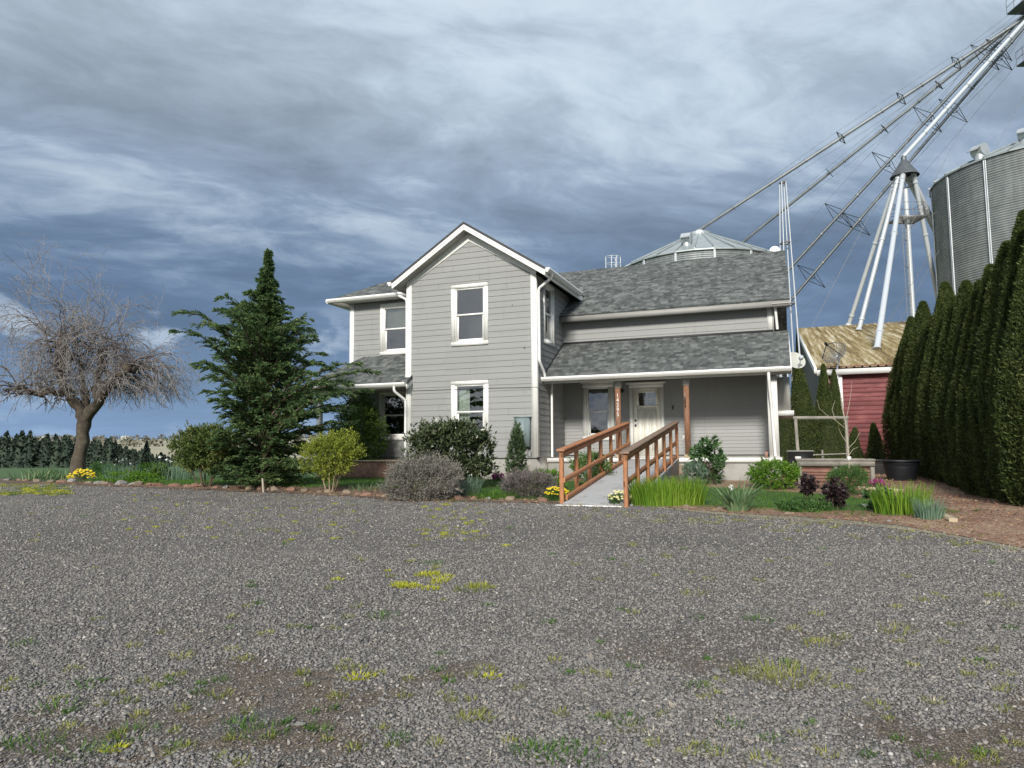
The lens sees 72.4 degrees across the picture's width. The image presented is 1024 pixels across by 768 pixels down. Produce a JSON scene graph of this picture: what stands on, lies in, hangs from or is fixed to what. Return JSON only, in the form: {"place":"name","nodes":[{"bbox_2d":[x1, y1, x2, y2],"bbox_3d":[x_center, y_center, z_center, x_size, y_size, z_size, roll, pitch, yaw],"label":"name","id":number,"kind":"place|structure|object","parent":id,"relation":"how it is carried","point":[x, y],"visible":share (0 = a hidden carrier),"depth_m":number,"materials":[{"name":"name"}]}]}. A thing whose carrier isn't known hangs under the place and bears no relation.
{"place":"outdoors","nodes":[
{"label":"outdoors","id":0,"kind":"place"},
{"bbox_2d":[72,438,331,458],"bbox_3d":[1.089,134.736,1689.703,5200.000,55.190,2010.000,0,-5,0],"label":"hills","id":1,"kind":"structure","parent":0,"point":[158,449],"depth_m":1215.92,"materials":[{"name":"beige"}]},
{"bbox_2d":[2,432,334,446],"bbox_3d":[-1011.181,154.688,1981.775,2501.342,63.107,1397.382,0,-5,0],"label":"distant trees","id":2,"kind":"object","parent":1,"relation":"on","point":[129,441],"visible":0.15,"depth_m":1730.11,"materials":[{"name":"plant"}]},
{"bbox_2d":[0,459,532,502],"bbox_3d":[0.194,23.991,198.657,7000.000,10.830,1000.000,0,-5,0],"label":"ground","id":3,"kind":"structure","parent":0,"point":[4,472],"depth_m":58.38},
{"bbox_2d":[20,466,64,478],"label":"iris clump","id":4,"kind":"object","parent":3,"relation":"on","point":[31,470],"visible":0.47,"depth_m":29.38,"materials":[{"name":"green plant"}]},
{"bbox_2d":[91,463,126,476],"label":"perennial plant","id":5,"kind":"object","parent":3,"relation":"on","point":[101,467],"visible":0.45,"depth_m":34.91,"materials":[{"name":"green plant"}]},
{"bbox_2d":[100,458,141,478],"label":"daffodil clump","id":6,"kind":"object","parent":3,"relation":"on","point":[117,470],"visible":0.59,"depth_m":29.93,"materials":[{"name":"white plant"}]},
{"bbox_2d":[122,471,164,482],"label":"perennial plant","id":7,"kind":"object","parent":3,"relation":"on","point":[149,477],"visible":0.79,"depth_m":19.69,"materials":[{"name":"green plant"}]},
{"bbox_2d":[130,461,160,472],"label":"perennial plant","id":8,"kind":"object","parent":3,"relation":"on","point":[143,466],"visible":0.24,"depth_m":31.43,"materials":[{"name":"green plant"}]},
{"bbox_2d":[139,440,153,464],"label":"conifer","id":9,"kind":"object","parent":3,"relation":"on","point":[146,455],"visible":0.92,"depth_m":436.88,"materials":[{"name":"green plant"}]},
{"bbox_2d":[0,430,314,467],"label":"conifer trees","id":10,"kind":"object","parent":3,"relation":"on","point":[20,450],"visible":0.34,"depth_m":447.40,"materials":[{"name":"green plant"}]},
{"bbox_2d":[154,452,169,466],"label":"conifer","id":11,"kind":"object","parent":3,"relation":"on","point":[161,459],"visible":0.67,"depth_m":436.47,"materials":[{"name":"green plant"}]},
{"bbox_2d":[304,221,793,480],"bbox_3d":[1.981,-0.471,25.186,14.970,8.056,11.600,-2,-5,21],"label":"farmhouse","id":12,"kind":"object","parent":3,"relation":"on","point":[463,319],"visible":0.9,"depth_m":21.07,"materials":[{"name":"grey wood"}]},
{"bbox_2d":[379,392,405,440],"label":"window","id":13,"kind":"structure","parent":12,"relation":"in","point":[391,405],"depth_m":24.71,"materials":[{"name":"clear glass"}]},
{"bbox_2d":[380,302,405,355],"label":"window","id":14,"kind":"structure","parent":12,"relation":"in","point":[392,315],"depth_m":23.86,"materials":[{"name":"clear glass"}]},
{"bbox_2d":[451,281,487,346],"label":"window","id":15,"kind":"structure","parent":12,"relation":"in","point":[469,301],"depth_m":21.09,"materials":[{"name":"white glass"}]},
{"bbox_2d":[451,379,488,430],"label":"window","id":16,"kind":"structure","parent":12,"relation":"in","point":[465,400],"depth_m":20.86,"materials":[{"name":"white glass"}]},
{"bbox_2d":[513,416,531,456],"bbox_3d":[0.305,1.639,19.818,0.480,1.430,0.240,-2,-5,21],"label":"electric meter box","id":17,"kind":"object","parent":12,"relation":"attached to","point":[525,425],"visible":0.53,"depth_m":19.72,"materials":[{"name":"metal"}]},
{"bbox_2d":[515,419,525,444],"bbox_3d":[0.241,1.358,19.751,0.330,0.740,0.010,-2,-5,21],"label":"cabinet door","id":18,"kind":"structure","parent":17,"relation":"in","point":[523,421],"depth_m":19.73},
{"bbox_2d":[543,280,554,346],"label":"window","id":19,"kind":"structure","parent":12,"relation":"in","point":[548,290],"depth_m":21.54,"materials":[{"name":"clear glass"}]},
{"bbox_2d":[580,381,633,439],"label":"window","id":20,"kind":"structure","parent":12,"relation":"in","point":[597,397],"depth_m":22.13,"materials":[{"name":"white glass"}]},
{"bbox_2d":[633,387,661,454],"bbox_3d":[4.194,1.081,21.523,0.930,2.220,0.360,-2,-5,21],"label":"door","id":21,"kind":"structure","parent":12,"relation":"in","point":[646,401],"depth_m":21.43,"materials":[{"name":"white wood"}]},
{"bbox_2d":[791,352,804,380],"bbox_3d":[7.662,-0.495,18.806,0.517,0.788,0.532,-5,-7,41],"label":"satellite dish","id":22,"kind":"object","parent":12,"relation":"attached to","point":[797,360],"visible":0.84,"depth_m":18.92,"materials":[{"name":"white metal"}]},
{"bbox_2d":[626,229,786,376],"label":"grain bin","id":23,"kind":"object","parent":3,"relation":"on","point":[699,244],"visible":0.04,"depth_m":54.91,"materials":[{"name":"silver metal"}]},
{"bbox_2d":[787,20,1023,322],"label":"grain spout","id":24,"kind":"object","parent":23,"relation":"attached to","point":[973,86],"visible":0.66,"depth_m":57.53,"materials":[{"name":"metal"}]},
{"bbox_2d":[795,321,906,457],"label":"red shed","id":25,"kind":"structure","parent":3,"relation":"on","point":[864,369],"depth_m":32.30,"materials":[{"name":"red wood"}]},
{"bbox_2d":[822,342,845,378],"bbox_3d":[13.719,-1.036,29.946,0.991,1.600,0.903,0,-5,0],"label":"satellite dish","id":26,"kind":"object","parent":25,"relation":"attached to","point":[836,354],"visible":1,"depth_m":30.12,"materials":[{"name":"metal"}]},
{"bbox_2d":[845,156,936,349],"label":"grain distributor","id":27,"kind":"object","parent":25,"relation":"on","point":[906,171],"visible":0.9,"depth_m":50.91,"materials":[{"name":"metal"}]},
{"bbox_2d":[813,77,1022,327],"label":"guy cable","id":28,"kind":"object","parent":27,"relation":"attached to","point":[918,210],"visible":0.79,"depth_m":47.99,"materials":[{"name":"metal"}]},
{"bbox_2d":[928,128,1023,296],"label":"grain bin","id":29,"kind":"object","parent":3,"relation":"on","point":[977,204],"visible":0.38,"depth_m":46.83,"materials":[{"name":"silver metal"}]},
{"bbox_2d":[1006,0,1023,66],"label":"elevator tower","id":30,"kind":"structure","parent":3,"relation":"on","point":[1017,9],"depth_m":53.16,"materials":[{"name":"metal"}]},
{"bbox_2d":[699,17,1023,229],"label":"grain spout","id":31,"kind":"object","parent":30,"relation":"attached to","point":[843,135],"visible":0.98,"depth_m":56.25,"materials":[{"name":"metal"}]},
{"bbox_2d":[740,15,1023,242],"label":"grain spout","id":32,"kind":"object","parent":30,"relation":"attached to","point":[866,143],"visible":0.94,"depth_m":59.49,"materials":[{"name":"metal"}]},
{"bbox_2d":[786,15,1022,284],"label":"grain spout","id":33,"kind":"object","parent":30,"relation":"attached to","point":[931,115],"visible":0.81,"depth_m":55.78,"materials":[{"name":"metal"}]},
{"bbox_2d":[901,10,1023,158],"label":"grain spout","id":34,"kind":"object","parent":30,"relation":"attached to","point":[962,91],"visible":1,"depth_m":52.06,"materials":[{"name":"white metal"}]},
{"bbox_2d":[0,476,965,516],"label":"lawn","id":35,"kind":"structure","parent":0,"point":[491,484],"depth_m":16.52,"materials":[{"name":"green plant"}]},
{"bbox_2d":[66,468,97,480],"bbox_3d":[-15.060,3.200,24.496,1.026,0.498,0.784,0,-5,0],"label":"flower cushion","id":36,"kind":"object","parent":35,"relation":"on","point":[90,472],"visible":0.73,"depth_m":24.41,"materials":[{"name":"yellow plant"}]},
{"bbox_2d":[0,232,204,479],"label":"weeping tree","id":37,"kind":"object","parent":35,"relation":"on","point":[64,357],"visible":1,"depth_m":26.21,"materials":[{"name":"grey plant"}]},
{"bbox_2d":[146,462,171,479],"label":"perennial plant","id":38,"kind":"object","parent":35,"relation":"on","point":[155,470],"visible":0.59,"depth_m":21.36,"materials":[{"name":"green plant"}]},
{"bbox_2d":[145,455,192,480],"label":"daffodil clump","id":39,"kind":"object","parent":35,"relation":"on","point":[174,475],"visible":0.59,"depth_m":21.49,"materials":[{"name":"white plant"}]},
{"bbox_2d":[168,248,382,486],"bbox_3d":[-6.233,-0.440,18.284,5.376,6.356,5.210,0,-5,0],"label":"conifer tree","id":40,"kind":"object","parent":35,"relation":"on","point":[263,353],"visible":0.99,"depth_m":17.62,"materials":[{"name":"green plant"}]},
{"bbox_2d":[327,391,391,459],"bbox_3d":[-4.949,1.584,22.694,2.092,2.966,1.709,0,-5,0],"label":"camellia bush","id":41,"kind":"object","parent":35,"relation":"on","point":[369,433],"visible":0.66,"depth_m":22.51,"materials":[{"name":"green plant"}]},
{"bbox_2d":[400,414,504,485],"bbox_3d":[-1.442,1.651,16.999,2.581,1.903,1.538,0,-5,0],"label":"laurel shrub","id":42,"kind":"object","parent":35,"relation":"on","point":[463,438],"visible":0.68,"depth_m":16.71,"materials":[{"name":"green plant"}]},
{"bbox_2d":[504,417,528,487],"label":"juniper","id":43,"kind":"object","parent":35,"relation":"on","point":[517,442],"visible":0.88,"depth_m":17.15,"materials":[{"name":"green plant"}]},
{"bbox_2d":[498,465,557,498],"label":"heather","id":44,"kind":"object","parent":35,"relation":"on","point":[543,478],"visible":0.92,"depth_m":15.21,"materials":[{"name":"grey plant"}]},
{"bbox_2d":[528,467,566,488],"bbox_3d":[0.830,2.253,16.460,0.962,0.623,0.742,0,-5,0],"label":"spurge","id":45,"kind":"object","parent":35,"relation":"on","point":[554,472],"visible":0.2,"depth_m":16.43,"materials":[{"name":"green plant"}]},
{"bbox_2d":[568,449,616,483],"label":"hebe bush","id":46,"kind":"object","parent":35,"relation":"on","point":[594,456],"visible":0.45,"depth_m":16.68,"materials":[{"name":"green plant"}]},
{"bbox_2d":[793,471,819,499],"bbox_3d":[5.670,1.993,13.374,0.440,0.661,0.431,2,-6,-29],"label":"heuchera","id":47,"kind":"object","parent":35,"relation":"on","point":[807,486],"visible":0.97,"depth_m":13.31,"materials":[{"name":"purple plant"}]},
{"bbox_2d":[818,476,849,509],"bbox_3d":[5.510,1.886,11.983,0.580,0.646,0.445,0,-5,0],"label":"heuchera","id":48,"kind":"object","parent":35,"relation":"on","point":[834,493],"visible":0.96,"depth_m":11.94,"materials":[{"name":"purple plant"}]},
{"bbox_2d":[0,478,1021,547],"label":"flower bed","id":49,"kind":"object","parent":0,"point":[313,491],"visible":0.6,"depth_m":16.89,"materials":[{"name":"soil"}]},
{"bbox_2d":[8,470,63,480],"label":"iris clump","id":50,"kind":"object","parent":49,"relation":"on","point":[35,476],"visible":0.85,"depth_m":25.43,"materials":[{"name":"green plant"}]},
{"bbox_2d":[95,469,147,482],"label":"perennial plant","id":51,"kind":"object","parent":49,"relation":"on","point":[111,478],"visible":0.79,"depth_m":19.57,"materials":[{"name":"green plant"}]},
{"bbox_2d":[165,420,241,486],"bbox_3d":[-7.834,1.786,17.800,1.936,1.800,1.678,0,-5,0],"label":"pieris bush","id":52,"kind":"object","parent":49,"relation":"on","point":[196,454],"visible":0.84,"depth_m":17.48,"materials":[{"name":"green plant"}]},
{"bbox_2d":[293,424,368,491],"bbox_3d":[-4.231,1.777,16.479,1.721,1.658,1.514,0,-5,0],"label":"flowering currant","id":53,"kind":"object","parent":49,"relation":"on","point":[326,461],"visible":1,"depth_m":16.23,"materials":[{"name":"green plant"}]},
{"bbox_2d":[349,481,385,490],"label":"snowdrop clump","id":54,"kind":"object","parent":49,"relation":"on","point":[367,487],"visible":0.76,"depth_m":16.65,"materials":[{"name":"green plant"}]},
{"bbox_2d":[376,449,468,500],"bbox_3d":[-1.916,1.938,14.842,2.040,1.157,1.622,0,-5,0],"label":"lavender bush","id":55,"kind":"object","parent":49,"relation":"on","point":[442,489],"visible":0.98,"depth_m":14.59,"materials":[{"name":"grey plant"}]},
{"bbox_2d":[451,471,490,495],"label":"catmint clump","id":56,"kind":"object","parent":49,"relation":"on","point":[472,488],"visible":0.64,"depth_m":15.56,"materials":[{"name":"green plant"}]},
{"bbox_2d":[468,488,518,499],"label":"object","id":57,"kind":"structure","parent":49,"relation":"on","point":[492,494],"depth_m":14.90,"materials":[{"name":"green plant"}]},
{"bbox_2d":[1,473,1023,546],"bbox_3d":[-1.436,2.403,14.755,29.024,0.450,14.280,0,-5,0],"label":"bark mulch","id":58,"kind":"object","parent":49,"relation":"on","point":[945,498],"visible":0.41,"depth_m":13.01,"materials":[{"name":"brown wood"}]},
{"bbox_2d":[544,486,569,500],"bbox_3d":[0.961,2.295,14.502,0.655,0.351,0.460,0,-5,0],"label":"flower cushion","id":59,"kind":"object","parent":49,"relation":"on","point":[553,494],"visible":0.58,"depth_m":14.44,"materials":[{"name":"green plant"}]},
{"bbox_2d":[607,490,634,503],"bbox_3d":[2.063,2.153,13.126,0.578,0.344,0.467,0,-5,0],"label":"flower cushion","id":60,"kind":"object","parent":49,"relation":"on","point":[619,497],"visible":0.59,"depth_m":13.07,"materials":[{"name":"green plant"}]},
{"bbox_2d":[0,482,1023,767],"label":"gravel yard","id":61,"kind":"structure","parent":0,"point":[952,742],"depth_m":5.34,"materials":[{"name":"grey gravel"}]},
{"bbox_2d":[0,482,1023,767],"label":"gravel weeds","id":62,"kind":"object","parent":61,"relation":"on","point":[28,490],"visible":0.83,"depth_m":4.24,"materials":[{"name":"green plant"}]},
{"bbox_2d":[555,421,679,506],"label":"wheelchair ramp","id":63,"kind":"structure","parent":61,"relation":"on","point":[600,488],"depth_m":15.31,"materials":[{"name":"brown wood"}]},
{"bbox_2d":[0,0,1023,459],"label":"sky","id":64,"kind":"structure","parent":0,"point":[344,140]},
{"bbox_2d":[486,478,820,493],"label":"mulch yard","id":65,"kind":"structure","parent":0,"point":[734,483],"depth_m":17.13,"materials":[{"name":"brown soil"}]},
{"bbox_2d":[677,458,708,485],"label":"grey lavender","id":66,"kind":"object","parent":65,"relation":"on","point":[693,467],"visible":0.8,"depth_m":17.10,"materials":[{"name":"plant"}]},
{"bbox_2d":[687,434,728,484],"bbox_3d":[4.885,1.901,17.481,1.108,1.323,0.992,0,-5,0],"label":"rhododendron","id":67,"kind":"object","parent":65,"relation":"on","point":[717,459],"visible":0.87,"depth_m":17.40,"materials":[{"name":"green plant"}]},
{"bbox_2d":[745,456,802,489],"bbox_3d":[6.141,2.101,16.486,1.361,0.854,1.280,0,-5,0],"label":"spiraea","id":68,"kind":"object","parent":65,"relation":"on","point":[786,470],"visible":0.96,"depth_m":16.30,"materials":[{"name":"green plant"}]},
{"bbox_2d":[632,505,1023,550],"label":"gravel verge","id":69,"kind":"structure","parent":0,"point":[860,523],"depth_m":10.39,"materials":[{"name":"grey gravel"}]},
{"bbox_2d":[664,505,1023,547],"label":"mulch bed","id":70,"kind":"object","parent":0,"point":[1014,529],"visible":0.7,"depth_m":10.08,"materials":[{"name":"brown wood"}]},
{"bbox_2d":[628,474,711,506],"bbox_3d":[2.904,1.979,13.098,1.700,0.615,1.164,0,-5,0],"label":"daylily clump","id":71,"kind":"object","parent":70,"relation":"on","point":[659,492],"visible":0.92,"depth_m":12.80,"materials":[{"name":"green plant"}]},
{"bbox_2d":[698,480,768,510],"bbox_3d":[3.844,1.890,11.924,1.258,0.599,1.000,0,-5,0],"label":"iris clump","id":72,"kind":"object","parent":70,"relation":"on","point":[738,501],"visible":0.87,"depth_m":11.79,"materials":[{"name":"green plant"}]},
{"bbox_2d":[775,497,832,511],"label":"ground cover plant","id":73,"kind":"object","parent":70,"relation":"on","point":[800,504],"visible":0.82,"depth_m":11.67,"materials":[{"name":"green plant"}]},
{"bbox_2d":[861,486,896,508],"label":"leafy perennial","id":74,"kind":"object","parent":70,"relation":"on","point":[869,505],"visible":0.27,"depth_m":11.80,"materials":[{"name":"green plant"}]},
{"bbox_2d":[864,478,935,515],"bbox_3d":[6.201,1.794,11.139,1.154,0.607,0.871,0,-5,0],"label":"daylily clump","id":75,"kind":"object","parent":70,"relation":"on","point":[888,505],"visible":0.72,"depth_m":11.05,"materials":[{"name":"green plant"}]},
{"bbox_2d":[908,495,951,519],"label":"daffodil clump","id":76,"kind":"object","parent":70,"relation":"on","point":[936,512],"visible":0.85,"depth_m":10.41,"materials":[{"name":"green plant"}]},
{"bbox_2d":[932,509,957,521],"bbox_3d":[6.523,2.002,10.610,0.110,0.110,1.088,-2,-5,17],"label":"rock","id":77,"kind":"object","parent":70,"relation":"on","point":[949,518],"visible":0.27,"depth_m":10.17,"materials":[{"name":"beige stone"}]},
{"bbox_2d":[782,474,1023,522],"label":"mulch path","id":78,"kind":"structure","parent":0,"point":[1016,512],"depth_m":13.65,"materials":[{"name":"brown wood"}]},
{"bbox_2d":[778,419,794,462],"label":"arborvitae","id":79,"kind":"object","parent":78,"relation":"on","point":[786,439],"visible":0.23,"depth_m":26.63,"materials":[{"name":"green plant"}]},
{"bbox_2d":[779,181,799,376],"bbox_3d":[12.809,-2.929,32.376,0.900,13.271,1.100,0,-5,0],"label":"spout support","id":80,"kind":"object","parent":78,"relation":"on","point":[786,241],"visible":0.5,"depth_m":32.68,"materials":[{"name":"white metal"}]},
{"bbox_2d":[787,450,813,474],"bbox_3d":[7.729,2.099,18.665,0.720,0.660,0.900,-2,-5,21],"label":"air conditioner","id":81,"kind":"object","parent":78,"relation":"on","point":[793,455],"visible":0.41,"depth_m":18.38,"materials":[{"name":"black metal"}]},
{"bbox_2d":[790,367,819,457],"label":"arborvitae","id":82,"kind":"object","parent":78,"relation":"on","point":[800,397],"visible":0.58,"depth_m":27.22,"materials":[{"name":"green plant"}]},
{"bbox_2d":[793,416,849,457],"bbox_3d":[8.258,1.694,18.616,1.383,1.700,0.166,-2,-5,14],"label":"trellis frame","id":83,"kind":"object","parent":78,"relation":"on","point":[795,418],"visible":0.59,"depth_m":18.67,"materials":[{"name":"white wood"}]},
{"bbox_2d":[814,363,837,457],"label":"arborvitae","id":84,"kind":"object","parent":78,"relation":"on","point":[827,440],"visible":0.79,"depth_m":27.36,"materials":[{"name":"green plant"}]},
{"bbox_2d":[795,458,875,485],"bbox_3d":[8.128,2.297,17.639,1.778,0.816,1.140,-2,-5,21],"label":"raised bed","id":85,"kind":"object","parent":78,"relation":"on","point":[818,468],"visible":0.47,"depth_m":17.28,"materials":[{"name":"brown wood"}]},
{"bbox_2d":[829,369,845,457],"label":"arborvitae","id":86,"kind":"object","parent":78,"relation":"on","point":[834,388],"visible":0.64,"depth_m":27.66,"materials":[{"name":"green plant"}]},
{"bbox_2d":[817,384,859,492],"bbox_3d":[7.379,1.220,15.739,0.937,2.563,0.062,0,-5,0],"label":"young tree","id":87,"kind":"object","parent":78,"relation":"on","point":[848,458],"visible":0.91,"depth_m":15.75,"materials":[{"name":"brown plant"}]},
{"bbox_2d":[823,460,872,495],"bbox_3d":[7.314,2.069,15.275,1.149,0.844,0.891,0,-5,0],"label":"fennel","id":88,"kind":"object","parent":78,"relation":"on","point":[857,478],"visible":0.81,"depth_m":15.14,"materials":[{"name":"green plant"}]},
{"bbox_2d":[849,426,863,457],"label":"arborvitae","id":89,"kind":"object","parent":78,"relation":"on","point":[857,452],"visible":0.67,"depth_m":27.72,"materials":[{"name":"green plant"}]},
{"bbox_2d":[863,422,885,458],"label":"arborvitae","id":90,"kind":"object","parent":78,"relation":"on","point":[875,448],"visible":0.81,"depth_m":27.31,"materials":[{"name":"green plant"}]},
{"bbox_2d":[875,459,885,473],"bbox_3d":[11.498,2.604,21.993,1.030,0.440,1.030,0,-5,0],"label":"plastic pot","id":91,"kind":"object","parent":78,"relation":"on","point":[879,467],"visible":0.19,"depth_m":21.61,"materials":[{"name":"plastic"}]},
{"bbox_2d":[869,478,891,487],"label":"magenta flowers","id":92,"kind":"object","parent":78,"relation":"on","point":[875,482],"visible":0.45,"depth_m":16.24,"materials":[{"name":"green plant"}]},
{"bbox_2d":[880,338,901,459],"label":"arborvitae","id":93,"kind":"object","parent":78,"relation":"on","point":[886,416],"visible":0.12,"depth_m":23.79,"materials":[{"name":"green plant"}]},
{"bbox_2d":[880,460,920,480],"bbox_3d":[10.165,2.252,18.267,0.948,0.520,0.948,0,-5,0],"label":"plastic pot","id":94,"kind":"object","parent":78,"relation":"on","point":[901,470],"visible":0.99,"depth_m":17.95,"materials":[{"name":"plastic"}]},
{"bbox_2d":[893,353,907,459],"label":"arborvitae","id":95,"kind":"object","parent":78,"relation":"on","point":[898,441],"visible":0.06,"depth_m":21.85,"materials":[{"name":"green plant"}]},
{"bbox_2d":[888,316,914,459],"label":"arborvitae","id":96,"kind":"object","parent":78,"relation":"on","point":[905,339],"visible":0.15,"depth_m":22.78,"materials":[{"name":"green plant"}]},
{"bbox_2d":[899,300,931,459],"bbox_3d":[12.547,0.160,21.122,1.796,5.430,1.665,-2,-5,18],"label":"arborvitae","id":97,"kind":"object","parent":78,"relation":"on","point":[923,312],"visible":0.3,"depth_m":21.07,"materials":[{"name":"green plant"}]},
{"bbox_2d":[908,315,932,476],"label":"arborvitae","id":98,"kind":"object","parent":78,"relation":"on","point":[924,337],"visible":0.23,"depth_m":20.18,"materials":[{"name":"green plant"}]},
{"bbox_2d":[912,349,928,477],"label":"arborvitae","id":99,"kind":"object","parent":78,"relation":"on","point":[917,442],"visible":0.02,"depth_m":19.33,"materials":[{"name":"green plant"}]},
{"bbox_2d":[914,281,954,479],"bbox_3d":[11.502,-0.070,18.319,1.817,5.430,1.772,-3,-6,25],"label":"arborvitae","id":100,"kind":"object","parent":78,"relation":"on","point":[945,290],"visible":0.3,"depth_m":18.48,"materials":[{"name":"green plant"}]},
{"bbox_2d":[928,295,955,482],"bbox_3d":[11.287,0.156,17.519,1.678,4.873,1.587,1,-5,-14],"label":"arborvitae","id":101,"kind":"object","parent":78,"relation":"on","point":[945,328],"visible":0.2,"depth_m":17.59,"materials":[{"name":"green plant"}]},
{"bbox_2d":[930,279,972,487],"bbox_3d":[10.954,0.021,16.710,1.783,5.101,1.842,2,-6,-28],"label":"arborvitae","id":102,"kind":"object","parent":78,"relation":"on","point":[962,298],"visible":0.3,"depth_m":16.78,"materials":[{"name":"green plant"}]},
{"bbox_2d":[944,279,981,490],"bbox_3d":[10.566,0.072,15.778,1.683,4.916,1.627,2,-6,-27],"label":"arborvitae","id":103,"kind":"object","parent":78,"relation":"on","point":[962,349],"visible":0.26,"depth_m":15.75,"materials":[{"name":"green plant"}]},
{"bbox_2d":[951,263,992,495],"bbox_3d":[10.294,-0.073,14.754,1.677,5.100,1.663,1,-5,-13],"label":"arborvitae","id":104,"kind":"object","parent":78,"relation":"on","point":[962,419],"visible":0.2,"depth_m":14.88,"materials":[{"name":"green plant"}]},
{"bbox_2d":[965,240,1010,499],"bbox_3d":[9.996,-0.264,13.870,1.836,5.369,1.712,0,-5,0],"label":"arborvitae","id":105,"kind":"object","parent":78,"relation":"on","point":[978,425],"visible":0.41,"depth_m":14.03,"materials":[{"name":"green plant"}]},
{"bbox_2d":[984,209,1023,502],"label":"arborvitae","id":106,"kind":"object","parent":78,"relation":"on","point":[1010,272],"visible":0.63,"depth_m":13.12,"materials":[{"name":"green plant"}]},
{"bbox_2d":[991,243,1023,506],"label":"arborvitae","id":107,"kind":"object","parent":78,"relation":"on","point":[1010,379],"visible":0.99,"depth_m":12.23,"materials":[{"name":"green plant"}]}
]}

